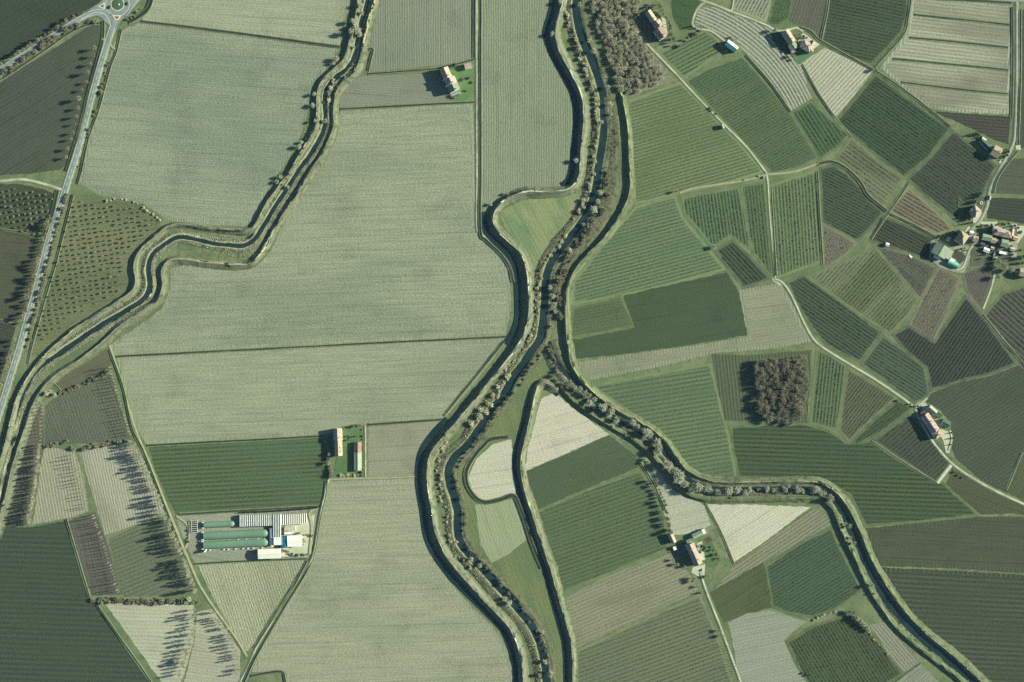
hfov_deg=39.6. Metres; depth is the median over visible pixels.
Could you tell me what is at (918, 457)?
field
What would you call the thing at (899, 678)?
ditch
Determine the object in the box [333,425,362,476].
yard
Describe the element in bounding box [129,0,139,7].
road
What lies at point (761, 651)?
field
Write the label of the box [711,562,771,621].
field
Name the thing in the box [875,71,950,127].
ditch
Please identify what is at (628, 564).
headland
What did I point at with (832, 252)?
field
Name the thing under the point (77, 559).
ditch
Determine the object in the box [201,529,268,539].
greenhouse tunnel
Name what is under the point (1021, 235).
pavement
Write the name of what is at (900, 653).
field
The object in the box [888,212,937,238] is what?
ditch
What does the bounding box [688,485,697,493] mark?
willow tree
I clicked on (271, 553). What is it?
warehouse
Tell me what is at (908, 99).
headland
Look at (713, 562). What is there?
yard
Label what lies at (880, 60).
ditch
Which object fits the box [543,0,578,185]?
water
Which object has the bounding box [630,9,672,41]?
yard
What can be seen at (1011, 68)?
ditch
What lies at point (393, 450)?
field
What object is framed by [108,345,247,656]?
path
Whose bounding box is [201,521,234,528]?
greenhouse tunnel
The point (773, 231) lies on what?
ditch
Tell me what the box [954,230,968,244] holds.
house
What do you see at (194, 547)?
yard
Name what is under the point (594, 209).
willow tree
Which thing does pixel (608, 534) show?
vine rows
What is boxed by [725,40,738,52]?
barn
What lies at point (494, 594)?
riverbank
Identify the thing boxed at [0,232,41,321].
field
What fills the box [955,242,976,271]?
path
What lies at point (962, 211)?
yard
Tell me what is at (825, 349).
path
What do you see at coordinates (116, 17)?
traffic island
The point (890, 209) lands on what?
ditch
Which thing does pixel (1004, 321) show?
field
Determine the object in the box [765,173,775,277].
path
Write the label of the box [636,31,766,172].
path
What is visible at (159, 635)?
field
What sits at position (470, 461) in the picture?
ditch
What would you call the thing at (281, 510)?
hedge
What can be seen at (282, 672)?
ditch
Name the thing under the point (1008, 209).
field
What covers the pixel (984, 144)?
shed
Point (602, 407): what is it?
willow tree
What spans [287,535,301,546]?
warehouse
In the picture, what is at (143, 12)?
ditch
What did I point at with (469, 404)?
dry grass
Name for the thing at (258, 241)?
riverbank
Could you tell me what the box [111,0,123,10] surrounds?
traffic island
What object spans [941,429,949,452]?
pavement
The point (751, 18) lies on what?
path
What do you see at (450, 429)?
levee
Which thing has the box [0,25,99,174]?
field
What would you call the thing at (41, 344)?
field
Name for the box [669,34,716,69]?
vine rows
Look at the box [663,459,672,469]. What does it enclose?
willow tree
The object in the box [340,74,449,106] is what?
field
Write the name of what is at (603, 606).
field
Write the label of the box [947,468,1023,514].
field
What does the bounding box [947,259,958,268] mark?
tunnel shed
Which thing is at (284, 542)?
barn
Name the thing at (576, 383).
water
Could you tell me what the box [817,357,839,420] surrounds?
vine rows
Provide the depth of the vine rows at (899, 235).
1732.71 m
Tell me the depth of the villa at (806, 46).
1725.83 m
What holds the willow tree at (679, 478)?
on the riverbank at (558, 353)
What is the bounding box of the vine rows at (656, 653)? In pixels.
[583,602,718,681]
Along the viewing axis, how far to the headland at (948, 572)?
1733.21 m
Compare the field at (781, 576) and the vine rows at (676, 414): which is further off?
the field at (781, 576)
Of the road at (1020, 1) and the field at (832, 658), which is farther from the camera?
the field at (832, 658)
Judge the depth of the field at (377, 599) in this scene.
1733.28 m
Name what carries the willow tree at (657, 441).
on the riverbank at (558, 353)
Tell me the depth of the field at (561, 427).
1733.19 m
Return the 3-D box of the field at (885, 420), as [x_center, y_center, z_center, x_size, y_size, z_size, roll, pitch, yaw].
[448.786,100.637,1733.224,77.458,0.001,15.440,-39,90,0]
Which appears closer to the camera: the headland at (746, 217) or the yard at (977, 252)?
the yard at (977, 252)
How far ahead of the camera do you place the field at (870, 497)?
1733.23 m
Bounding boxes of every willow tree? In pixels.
[354,27,360,33]
[546,670,554,676]
[590,206,597,212]
[598,403,605,411]
[608,407,614,414]
[630,418,636,426]
[642,428,650,436]
[653,437,660,445]
[654,448,661,455]
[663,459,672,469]
[672,467,680,476]
[674,475,683,482]
[682,481,688,487]
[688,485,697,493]
[694,481,703,492]
[703,483,710,492]
[725,487,732,495]
[794,487,801,492]
[826,494,833,502]
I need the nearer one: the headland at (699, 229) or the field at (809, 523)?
the field at (809, 523)
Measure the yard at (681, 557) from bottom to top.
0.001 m
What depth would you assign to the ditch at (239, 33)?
1732.91 m
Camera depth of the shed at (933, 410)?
1728.61 m
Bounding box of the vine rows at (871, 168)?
[844,151,893,190]
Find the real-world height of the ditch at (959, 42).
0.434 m
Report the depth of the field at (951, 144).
1733.25 m
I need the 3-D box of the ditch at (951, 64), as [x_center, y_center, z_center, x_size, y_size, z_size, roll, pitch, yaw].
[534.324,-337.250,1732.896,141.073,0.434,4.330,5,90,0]
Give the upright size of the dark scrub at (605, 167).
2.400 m
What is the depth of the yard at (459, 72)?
1733.12 m
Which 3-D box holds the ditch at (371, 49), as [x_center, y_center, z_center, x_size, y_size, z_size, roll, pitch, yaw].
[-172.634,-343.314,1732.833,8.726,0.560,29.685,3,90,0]
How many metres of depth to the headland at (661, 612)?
1733.19 m
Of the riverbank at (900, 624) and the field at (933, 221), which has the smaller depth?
the riverbank at (900, 624)
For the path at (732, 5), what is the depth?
1733.00 m
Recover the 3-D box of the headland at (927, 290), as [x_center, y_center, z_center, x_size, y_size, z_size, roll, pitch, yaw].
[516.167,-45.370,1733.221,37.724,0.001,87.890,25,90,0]
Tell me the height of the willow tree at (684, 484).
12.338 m
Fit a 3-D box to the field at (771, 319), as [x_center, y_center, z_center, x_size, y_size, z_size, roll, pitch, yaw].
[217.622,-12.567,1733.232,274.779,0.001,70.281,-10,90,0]
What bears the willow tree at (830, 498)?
on the riverbank at (558, 353)
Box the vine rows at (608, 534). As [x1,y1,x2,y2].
[545,478,661,583]
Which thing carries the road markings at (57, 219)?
on the road at (45, 250)
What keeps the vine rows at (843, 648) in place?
on the field at (832, 658)
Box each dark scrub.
[549,54,616,318]
[549,358,977,680]
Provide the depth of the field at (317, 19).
1733.30 m
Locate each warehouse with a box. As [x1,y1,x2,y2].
[258,548,280,558]
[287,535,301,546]
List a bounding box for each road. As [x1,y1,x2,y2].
[0,9,104,73]
[0,15,116,422]
[88,0,110,25]
[105,0,129,15]
[109,13,125,32]
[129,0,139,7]
[966,2,1018,234]
[1002,0,1023,2]
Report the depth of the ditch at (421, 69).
1732.90 m
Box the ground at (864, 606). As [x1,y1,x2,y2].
[0,0,1023,681]
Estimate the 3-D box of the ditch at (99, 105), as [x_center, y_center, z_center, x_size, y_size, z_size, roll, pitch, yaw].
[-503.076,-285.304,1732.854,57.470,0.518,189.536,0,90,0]
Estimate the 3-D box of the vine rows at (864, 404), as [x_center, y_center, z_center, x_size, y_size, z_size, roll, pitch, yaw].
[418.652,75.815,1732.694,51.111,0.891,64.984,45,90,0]
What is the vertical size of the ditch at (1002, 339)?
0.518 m
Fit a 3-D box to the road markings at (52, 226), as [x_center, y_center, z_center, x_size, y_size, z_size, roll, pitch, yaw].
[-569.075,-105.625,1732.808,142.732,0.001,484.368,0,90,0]
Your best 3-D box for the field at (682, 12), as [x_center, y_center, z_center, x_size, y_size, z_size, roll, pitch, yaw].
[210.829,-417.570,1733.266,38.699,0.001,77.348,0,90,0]
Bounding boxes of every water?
[0,0,368,483]
[415,417,518,681]
[444,0,606,681]
[480,212,520,344]
[512,388,567,681]
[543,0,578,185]
[548,341,826,491]
[824,492,976,681]
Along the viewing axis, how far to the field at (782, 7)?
1733.26 m
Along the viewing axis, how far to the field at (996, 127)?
1733.25 m
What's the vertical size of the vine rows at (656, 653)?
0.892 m
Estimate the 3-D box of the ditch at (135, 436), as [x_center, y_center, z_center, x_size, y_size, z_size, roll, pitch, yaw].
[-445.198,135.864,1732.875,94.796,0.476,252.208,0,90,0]
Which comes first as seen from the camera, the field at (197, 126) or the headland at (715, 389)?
the headland at (715, 389)
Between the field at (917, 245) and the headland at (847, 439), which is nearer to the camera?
the headland at (847, 439)
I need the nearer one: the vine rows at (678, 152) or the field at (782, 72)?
the vine rows at (678, 152)
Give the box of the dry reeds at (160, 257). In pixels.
[0,1,371,483]
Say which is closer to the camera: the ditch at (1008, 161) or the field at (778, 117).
the ditch at (1008, 161)
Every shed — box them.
[191,520,197,532]
[269,528,272,545]
[284,526,294,534]
[692,530,702,538]
[788,42,797,50]
[927,405,942,418]
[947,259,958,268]
[979,139,991,149]
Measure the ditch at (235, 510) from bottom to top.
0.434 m
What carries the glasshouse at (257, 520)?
on the ground at (864, 606)
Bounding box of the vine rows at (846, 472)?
[736,426,959,522]
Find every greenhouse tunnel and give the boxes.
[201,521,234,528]
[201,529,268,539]
[201,538,268,549]
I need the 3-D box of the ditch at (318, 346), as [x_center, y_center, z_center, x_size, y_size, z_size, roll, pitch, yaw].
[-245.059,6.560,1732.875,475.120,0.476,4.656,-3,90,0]
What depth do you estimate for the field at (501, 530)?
1733.19 m
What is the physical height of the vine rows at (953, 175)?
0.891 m
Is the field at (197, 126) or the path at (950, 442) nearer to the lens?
the path at (950, 442)
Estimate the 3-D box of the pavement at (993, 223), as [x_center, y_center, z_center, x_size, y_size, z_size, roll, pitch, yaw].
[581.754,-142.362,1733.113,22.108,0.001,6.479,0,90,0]
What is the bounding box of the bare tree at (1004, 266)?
[1002,262,1008,269]
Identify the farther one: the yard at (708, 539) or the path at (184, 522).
the yard at (708, 539)
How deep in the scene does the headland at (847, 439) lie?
1733.23 m
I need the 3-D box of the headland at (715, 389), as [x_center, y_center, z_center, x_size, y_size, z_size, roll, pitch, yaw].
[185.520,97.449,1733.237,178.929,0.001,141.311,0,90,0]
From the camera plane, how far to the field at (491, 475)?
1733.20 m
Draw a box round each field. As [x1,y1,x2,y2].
[0,0,99,61]
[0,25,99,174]
[0,184,53,240]
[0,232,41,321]
[0,322,15,376]
[0,521,147,681]
[6,403,43,525]
[31,195,162,355]
[32,447,88,524]
[45,375,129,444]
[56,349,111,390]
[68,512,121,595]
[80,444,164,534]
[84,26,332,222]
[106,603,193,681]
[109,519,194,596]
[114,107,507,351]
[121,341,498,440]
[147,0,345,40]
[149,438,328,513]
[184,609,240,681]
[197,560,304,651]
[257,481,509,681]
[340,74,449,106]
[368,421,439,476]
[369,0,471,71]
[458,357,567,681]
[469,440,515,499]
[475,499,526,562]
[482,0,573,211]
[500,192,581,275]
[526,393,608,470]
[526,436,637,508]
[539,473,665,590]
[565,554,698,646]
[572,298,631,335]
[573,272,746,358]
[574,199,720,301]
[578,597,729,681]
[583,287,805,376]
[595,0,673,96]
[596,366,733,475]
[629,85,759,200]
[651,465,710,534]
[661,32,722,74]
[671,0,700,29]
[684,189,748,246]
[689,58,815,171]
[695,7,811,109]
[707,504,809,561]
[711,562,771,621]
[712,350,810,422]
[716,509,830,587]
[718,242,766,285]
[728,610,805,681]
[732,425,973,523]
[734,0,768,18]
[743,184,770,273]
[767,530,859,615]
[770,0,790,24]
[772,173,819,274]
[789,0,825,36]
[789,277,878,359]
[789,616,899,681]
[793,103,846,156]
[798,48,871,115]
[812,248,916,331]
[812,352,843,427]
[821,167,880,238]
[823,226,853,265]
[824,0,905,62]
[836,140,900,204]
[839,77,947,174]
[841,371,892,438]
[855,402,908,442]
[864,337,926,400]
[870,622,919,671]
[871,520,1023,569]
[873,217,933,257]
[876,416,947,480]
[878,247,934,295]
[885,0,1008,110]
[886,571,1023,681]
[892,191,950,232]
[895,299,1013,387]
[898,665,938,681]
[910,133,993,218]
[912,269,957,338]
[927,365,1023,491]
[934,111,1010,143]
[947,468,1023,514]
[965,266,993,306]
[986,288,1023,361]
[987,197,1023,223]
[995,158,1023,194]
[1006,452,1023,500]
[1019,10,1023,147]
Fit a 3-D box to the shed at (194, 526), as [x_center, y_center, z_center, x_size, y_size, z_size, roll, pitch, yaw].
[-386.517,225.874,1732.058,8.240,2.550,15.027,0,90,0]
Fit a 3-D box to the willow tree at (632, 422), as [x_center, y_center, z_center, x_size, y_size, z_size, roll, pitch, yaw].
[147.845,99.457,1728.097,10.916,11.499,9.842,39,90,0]
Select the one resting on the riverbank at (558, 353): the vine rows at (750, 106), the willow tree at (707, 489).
the willow tree at (707, 489)
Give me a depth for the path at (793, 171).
1733.02 m
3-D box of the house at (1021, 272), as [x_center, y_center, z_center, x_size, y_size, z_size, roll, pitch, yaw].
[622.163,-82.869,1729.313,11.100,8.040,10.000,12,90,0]
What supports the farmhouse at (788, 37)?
on the ground at (864, 606)
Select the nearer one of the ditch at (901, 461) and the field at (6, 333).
the ditch at (901, 461)
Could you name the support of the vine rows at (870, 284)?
on the field at (860, 288)
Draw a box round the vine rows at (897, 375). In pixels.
[870,343,922,396]
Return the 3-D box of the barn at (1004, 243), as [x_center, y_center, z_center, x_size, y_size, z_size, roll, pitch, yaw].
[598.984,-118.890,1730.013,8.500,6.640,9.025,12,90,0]
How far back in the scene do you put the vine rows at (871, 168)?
1732.74 m
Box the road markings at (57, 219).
[0,29,114,416]
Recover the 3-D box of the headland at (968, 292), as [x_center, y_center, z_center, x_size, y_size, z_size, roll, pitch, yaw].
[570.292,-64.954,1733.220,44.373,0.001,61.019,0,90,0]
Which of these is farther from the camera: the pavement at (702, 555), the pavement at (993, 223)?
the pavement at (702, 555)
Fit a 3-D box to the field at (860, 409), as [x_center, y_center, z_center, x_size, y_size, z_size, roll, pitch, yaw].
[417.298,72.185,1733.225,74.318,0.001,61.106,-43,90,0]
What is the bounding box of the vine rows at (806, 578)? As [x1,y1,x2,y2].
[772,533,850,611]
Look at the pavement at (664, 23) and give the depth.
1733.13 m
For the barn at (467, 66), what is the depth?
1728.55 m
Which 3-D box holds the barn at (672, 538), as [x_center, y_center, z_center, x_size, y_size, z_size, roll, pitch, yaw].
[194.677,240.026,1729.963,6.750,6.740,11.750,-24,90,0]
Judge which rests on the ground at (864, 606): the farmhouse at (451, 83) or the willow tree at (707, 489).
the farmhouse at (451, 83)
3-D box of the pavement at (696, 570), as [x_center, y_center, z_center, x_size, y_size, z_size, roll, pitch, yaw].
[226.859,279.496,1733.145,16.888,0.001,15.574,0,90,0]
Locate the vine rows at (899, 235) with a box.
[879,222,926,255]
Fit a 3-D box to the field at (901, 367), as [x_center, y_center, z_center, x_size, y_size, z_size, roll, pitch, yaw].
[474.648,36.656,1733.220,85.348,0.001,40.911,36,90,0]
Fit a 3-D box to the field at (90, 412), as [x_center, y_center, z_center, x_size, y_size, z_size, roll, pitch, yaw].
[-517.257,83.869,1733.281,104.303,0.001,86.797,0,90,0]
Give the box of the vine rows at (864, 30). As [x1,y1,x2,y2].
[828,0,900,56]
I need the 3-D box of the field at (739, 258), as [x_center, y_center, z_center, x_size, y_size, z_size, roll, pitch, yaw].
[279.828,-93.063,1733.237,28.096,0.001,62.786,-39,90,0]
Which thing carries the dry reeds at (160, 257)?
on the ground at (864, 606)
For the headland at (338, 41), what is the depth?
1733.30 m
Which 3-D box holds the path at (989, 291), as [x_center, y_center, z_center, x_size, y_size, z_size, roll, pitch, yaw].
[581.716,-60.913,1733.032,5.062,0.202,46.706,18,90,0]
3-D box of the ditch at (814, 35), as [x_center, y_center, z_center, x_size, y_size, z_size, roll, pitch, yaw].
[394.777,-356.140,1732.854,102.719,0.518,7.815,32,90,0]
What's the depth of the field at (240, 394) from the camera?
1733.29 m
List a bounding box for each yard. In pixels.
[175,508,317,562]
[282,514,314,556]
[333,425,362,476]
[450,61,473,100]
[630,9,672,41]
[672,542,693,568]
[702,540,720,568]
[704,536,712,542]
[771,32,799,54]
[790,48,817,63]
[929,239,969,272]
[930,414,942,430]
[952,251,964,263]
[958,195,983,223]
[970,236,1012,265]
[1004,241,1017,257]
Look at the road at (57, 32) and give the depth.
1732.84 m
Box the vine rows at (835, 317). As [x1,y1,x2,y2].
[801,282,871,355]
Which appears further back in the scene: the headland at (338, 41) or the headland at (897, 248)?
the headland at (338, 41)
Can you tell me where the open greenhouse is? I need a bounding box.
[281,513,306,524]
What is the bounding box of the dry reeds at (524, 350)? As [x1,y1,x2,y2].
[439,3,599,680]
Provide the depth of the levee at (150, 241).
1731.20 m
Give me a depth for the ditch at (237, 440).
1732.91 m
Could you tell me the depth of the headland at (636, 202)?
1733.27 m
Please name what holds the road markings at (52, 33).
on the road at (57, 32)
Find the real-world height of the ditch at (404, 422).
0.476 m
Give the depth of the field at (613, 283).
1733.24 m
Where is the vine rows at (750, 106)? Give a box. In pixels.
[699,65,802,168]
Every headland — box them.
[143,0,349,44]
[538,470,668,592]
[571,196,725,304]
[571,295,634,338]
[577,594,732,681]
[595,363,736,475]
[628,82,763,204]
[656,31,726,78]
[681,186,750,250]
[684,55,816,172]
[714,239,770,288]
[733,0,771,22]
[740,181,771,276]
[764,526,862,618]
[767,0,792,27]
[770,170,819,277]
[786,273,882,362]
[786,613,902,681]
[790,99,848,160]
[806,245,918,334]
[809,348,846,430]
[819,164,883,241]
[821,0,907,65]
[822,222,858,268]
[832,137,904,206]
[837,73,951,176]
[838,367,897,442]
[852,398,912,443]
[860,334,929,403]
[869,215,937,260]
[872,413,952,479]
[874,245,937,299]
[882,567,1023,632]
[887,187,955,235]
[891,294,1017,391]
[906,129,997,223]
[909,267,961,339]
[962,264,997,311]
[984,285,1023,368]
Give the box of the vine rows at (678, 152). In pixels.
[630,87,756,199]
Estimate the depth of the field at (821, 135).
1733.25 m
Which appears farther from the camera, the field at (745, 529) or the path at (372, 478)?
the field at (745, 529)
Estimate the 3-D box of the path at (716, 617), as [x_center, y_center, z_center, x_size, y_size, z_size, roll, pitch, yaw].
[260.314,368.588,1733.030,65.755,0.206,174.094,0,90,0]
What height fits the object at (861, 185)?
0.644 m
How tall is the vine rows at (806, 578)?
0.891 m
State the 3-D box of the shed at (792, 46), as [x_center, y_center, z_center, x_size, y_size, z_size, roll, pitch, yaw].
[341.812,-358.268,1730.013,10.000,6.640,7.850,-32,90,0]
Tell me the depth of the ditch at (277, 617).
1732.85 m
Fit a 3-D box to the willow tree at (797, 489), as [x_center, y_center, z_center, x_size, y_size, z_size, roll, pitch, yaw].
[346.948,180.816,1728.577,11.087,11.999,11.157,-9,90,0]
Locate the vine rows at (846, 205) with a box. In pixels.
[825,171,875,236]
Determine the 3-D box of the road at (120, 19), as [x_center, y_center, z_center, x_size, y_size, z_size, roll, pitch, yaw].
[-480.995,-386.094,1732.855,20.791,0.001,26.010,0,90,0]
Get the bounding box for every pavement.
[662,17,667,33]
[691,564,704,576]
[697,541,704,559]
[798,33,819,48]
[915,400,927,411]
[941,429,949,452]
[965,227,975,239]
[973,212,981,222]
[980,222,997,226]
[1015,226,1023,242]
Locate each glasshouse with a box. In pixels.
[239,514,272,526]
[273,514,280,536]
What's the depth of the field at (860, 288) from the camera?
1733.22 m
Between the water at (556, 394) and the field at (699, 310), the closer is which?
the water at (556, 394)
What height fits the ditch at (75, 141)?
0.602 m
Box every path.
[0,177,61,190]
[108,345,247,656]
[175,515,189,548]
[238,478,329,681]
[307,506,318,553]
[330,475,414,480]
[364,426,366,476]
[475,0,489,240]
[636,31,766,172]
[679,174,765,193]
[691,1,724,41]
[698,0,803,32]
[699,572,741,681]
[730,0,734,10]
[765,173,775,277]
[766,162,818,175]
[774,278,913,407]
[914,397,927,407]
[914,409,1023,505]
[936,464,952,483]
[947,430,952,450]
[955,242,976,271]
[982,272,995,308]
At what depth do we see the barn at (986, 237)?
1727.89 m
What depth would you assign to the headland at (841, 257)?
1733.22 m
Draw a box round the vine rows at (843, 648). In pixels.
[794,622,887,681]
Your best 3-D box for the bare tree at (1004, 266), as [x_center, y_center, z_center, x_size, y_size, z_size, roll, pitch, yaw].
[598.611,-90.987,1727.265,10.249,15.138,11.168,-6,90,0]
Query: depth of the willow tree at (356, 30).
1725.92 m
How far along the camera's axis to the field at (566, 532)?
1733.19 m
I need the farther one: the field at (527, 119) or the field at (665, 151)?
the field at (527, 119)
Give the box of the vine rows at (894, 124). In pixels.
[841,80,939,170]
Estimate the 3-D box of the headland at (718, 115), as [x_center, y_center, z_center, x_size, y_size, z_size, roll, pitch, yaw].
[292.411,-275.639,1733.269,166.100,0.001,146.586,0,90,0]
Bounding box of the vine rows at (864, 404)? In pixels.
[844,382,881,434]
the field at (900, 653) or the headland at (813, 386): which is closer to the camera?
the field at (900, 653)
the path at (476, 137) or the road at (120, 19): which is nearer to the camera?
the road at (120, 19)
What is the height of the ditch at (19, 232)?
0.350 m
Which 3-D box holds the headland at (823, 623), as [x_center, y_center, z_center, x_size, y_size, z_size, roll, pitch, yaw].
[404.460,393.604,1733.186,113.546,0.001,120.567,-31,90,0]
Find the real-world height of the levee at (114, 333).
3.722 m
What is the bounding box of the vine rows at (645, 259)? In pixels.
[578,209,711,299]
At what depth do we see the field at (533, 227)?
1733.20 m
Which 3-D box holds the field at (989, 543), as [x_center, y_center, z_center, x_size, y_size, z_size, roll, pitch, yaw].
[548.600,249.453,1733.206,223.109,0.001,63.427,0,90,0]
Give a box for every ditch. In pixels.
[0,22,99,81]
[0,228,42,240]
[0,319,14,326]
[26,194,74,363]
[41,190,59,245]
[64,21,104,171]
[65,519,89,596]
[76,29,122,184]
[95,603,151,681]
[108,349,184,555]
[116,335,505,357]
[127,0,153,24]
[141,20,339,48]
[146,434,320,446]
[178,505,318,515]
[195,557,305,564]
[242,481,327,681]
[250,670,286,681]
[253,560,307,648]
[340,100,473,110]
[366,47,373,70]
[368,58,473,74]
[368,418,441,426]
[443,340,504,415]
[463,434,543,568]
[472,0,475,57]
[477,0,514,282]
[639,464,665,510]
[704,503,734,563]
[745,54,791,111]
[769,187,776,275]
[800,26,872,70]
[801,64,851,137]
[815,171,823,264]
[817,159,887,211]
[819,0,829,38]
[870,181,909,238]
[871,440,935,483]
[874,0,911,66]
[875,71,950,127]
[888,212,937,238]
[893,57,1007,70]
[893,662,920,681]
[901,81,1007,95]
[910,36,1007,48]
[914,13,1008,25]
[941,0,1010,4]
[982,315,1023,366]
[991,150,1017,192]
[1005,452,1022,490]
[1009,7,1013,117]
[1016,9,1021,144]
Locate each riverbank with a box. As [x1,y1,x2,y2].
[0,0,369,503]
[437,0,612,681]
[541,339,834,497]
[555,96,622,290]
[851,521,930,651]
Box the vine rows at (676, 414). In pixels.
[601,372,726,472]
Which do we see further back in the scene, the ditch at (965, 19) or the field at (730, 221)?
the field at (730, 221)
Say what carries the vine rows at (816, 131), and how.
on the field at (821, 135)
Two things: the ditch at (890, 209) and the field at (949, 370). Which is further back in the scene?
the field at (949, 370)
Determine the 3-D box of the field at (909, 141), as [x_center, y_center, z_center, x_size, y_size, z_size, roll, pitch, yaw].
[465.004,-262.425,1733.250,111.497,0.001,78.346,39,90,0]
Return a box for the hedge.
[241,507,317,512]
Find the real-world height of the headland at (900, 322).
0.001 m
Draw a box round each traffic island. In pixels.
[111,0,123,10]
[113,15,120,19]
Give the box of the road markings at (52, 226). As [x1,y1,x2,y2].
[1,61,101,405]
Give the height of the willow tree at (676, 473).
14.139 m
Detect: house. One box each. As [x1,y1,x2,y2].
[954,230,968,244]
[968,205,980,217]
[972,236,978,241]
[989,145,1002,158]
[1018,268,1023,276]
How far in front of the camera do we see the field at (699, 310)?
1733.23 m
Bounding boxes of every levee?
[0,0,361,478]
[0,0,379,539]
[422,0,590,681]
[517,378,578,681]
[555,381,968,681]
[561,87,991,681]
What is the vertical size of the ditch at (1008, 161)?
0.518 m
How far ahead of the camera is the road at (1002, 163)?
1732.94 m
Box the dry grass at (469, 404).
[1,20,904,653]
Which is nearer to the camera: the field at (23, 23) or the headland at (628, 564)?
the headland at (628, 564)
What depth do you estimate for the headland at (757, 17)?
1733.27 m
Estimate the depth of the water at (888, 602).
1732.86 m
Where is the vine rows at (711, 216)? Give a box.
[686,194,744,240]
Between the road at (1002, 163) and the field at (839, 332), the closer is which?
the road at (1002, 163)
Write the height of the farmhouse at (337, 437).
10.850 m
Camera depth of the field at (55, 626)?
1733.28 m
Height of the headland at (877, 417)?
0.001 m
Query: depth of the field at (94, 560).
1733.28 m
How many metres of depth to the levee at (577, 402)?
1731.34 m
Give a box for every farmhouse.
[333,428,342,455]
[440,66,459,93]
[645,9,667,40]
[685,543,702,566]
[782,28,794,44]
[920,413,942,439]
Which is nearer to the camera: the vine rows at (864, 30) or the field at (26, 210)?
the vine rows at (864, 30)
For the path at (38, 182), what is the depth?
1733.00 m
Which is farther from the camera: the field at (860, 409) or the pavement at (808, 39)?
the field at (860, 409)
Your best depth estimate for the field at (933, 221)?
1733.24 m
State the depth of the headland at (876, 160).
1733.25 m
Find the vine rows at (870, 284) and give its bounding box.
[821,253,909,323]
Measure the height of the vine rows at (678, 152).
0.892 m
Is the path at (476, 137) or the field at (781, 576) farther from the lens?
the field at (781, 576)
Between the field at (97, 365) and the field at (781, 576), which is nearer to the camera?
the field at (781, 576)
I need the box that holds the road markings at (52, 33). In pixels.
[1,9,100,66]
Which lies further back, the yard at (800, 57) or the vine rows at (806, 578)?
the yard at (800, 57)
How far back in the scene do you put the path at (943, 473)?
1732.92 m
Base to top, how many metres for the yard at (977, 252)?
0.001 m
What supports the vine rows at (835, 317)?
on the field at (839, 332)
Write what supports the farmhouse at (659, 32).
on the ground at (864, 606)
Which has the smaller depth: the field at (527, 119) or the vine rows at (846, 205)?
the vine rows at (846, 205)
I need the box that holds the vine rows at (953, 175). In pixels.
[918,146,988,212]
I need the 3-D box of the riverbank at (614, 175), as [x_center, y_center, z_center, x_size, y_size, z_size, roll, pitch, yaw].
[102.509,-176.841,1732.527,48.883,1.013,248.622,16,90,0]
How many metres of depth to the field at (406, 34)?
1733.29 m
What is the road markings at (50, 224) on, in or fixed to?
on the road at (45, 250)
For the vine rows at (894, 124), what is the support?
on the field at (909, 141)
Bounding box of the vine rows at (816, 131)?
[800,108,841,149]
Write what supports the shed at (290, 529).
on the ground at (864, 606)
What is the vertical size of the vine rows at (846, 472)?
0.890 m
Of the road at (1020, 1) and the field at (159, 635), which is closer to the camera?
the road at (1020, 1)
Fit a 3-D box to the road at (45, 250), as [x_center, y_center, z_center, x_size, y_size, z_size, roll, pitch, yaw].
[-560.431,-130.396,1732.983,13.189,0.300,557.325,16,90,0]
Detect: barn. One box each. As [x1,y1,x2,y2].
[274,537,281,544]
[282,537,287,547]
[354,442,361,470]
[464,63,471,69]
[668,534,676,543]
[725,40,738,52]
[931,242,952,259]
[941,419,950,427]
[981,234,992,241]
[1000,239,1008,246]
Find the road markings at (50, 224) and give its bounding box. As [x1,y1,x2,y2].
[0,27,109,399]
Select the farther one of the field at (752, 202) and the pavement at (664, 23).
the field at (752, 202)
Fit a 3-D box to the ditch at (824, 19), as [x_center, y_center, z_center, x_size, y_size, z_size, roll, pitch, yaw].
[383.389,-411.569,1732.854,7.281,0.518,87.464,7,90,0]
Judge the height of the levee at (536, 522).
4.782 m
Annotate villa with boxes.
[799,39,815,52]
[991,226,1014,238]
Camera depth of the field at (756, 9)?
1733.26 m
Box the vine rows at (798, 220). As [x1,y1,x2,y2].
[773,178,817,259]
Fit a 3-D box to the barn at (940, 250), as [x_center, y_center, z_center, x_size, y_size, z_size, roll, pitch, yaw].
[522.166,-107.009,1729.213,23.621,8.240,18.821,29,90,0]
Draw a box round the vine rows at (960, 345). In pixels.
[904,309,1003,385]
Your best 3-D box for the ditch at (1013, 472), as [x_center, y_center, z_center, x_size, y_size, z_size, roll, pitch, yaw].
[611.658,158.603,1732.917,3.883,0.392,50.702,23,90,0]

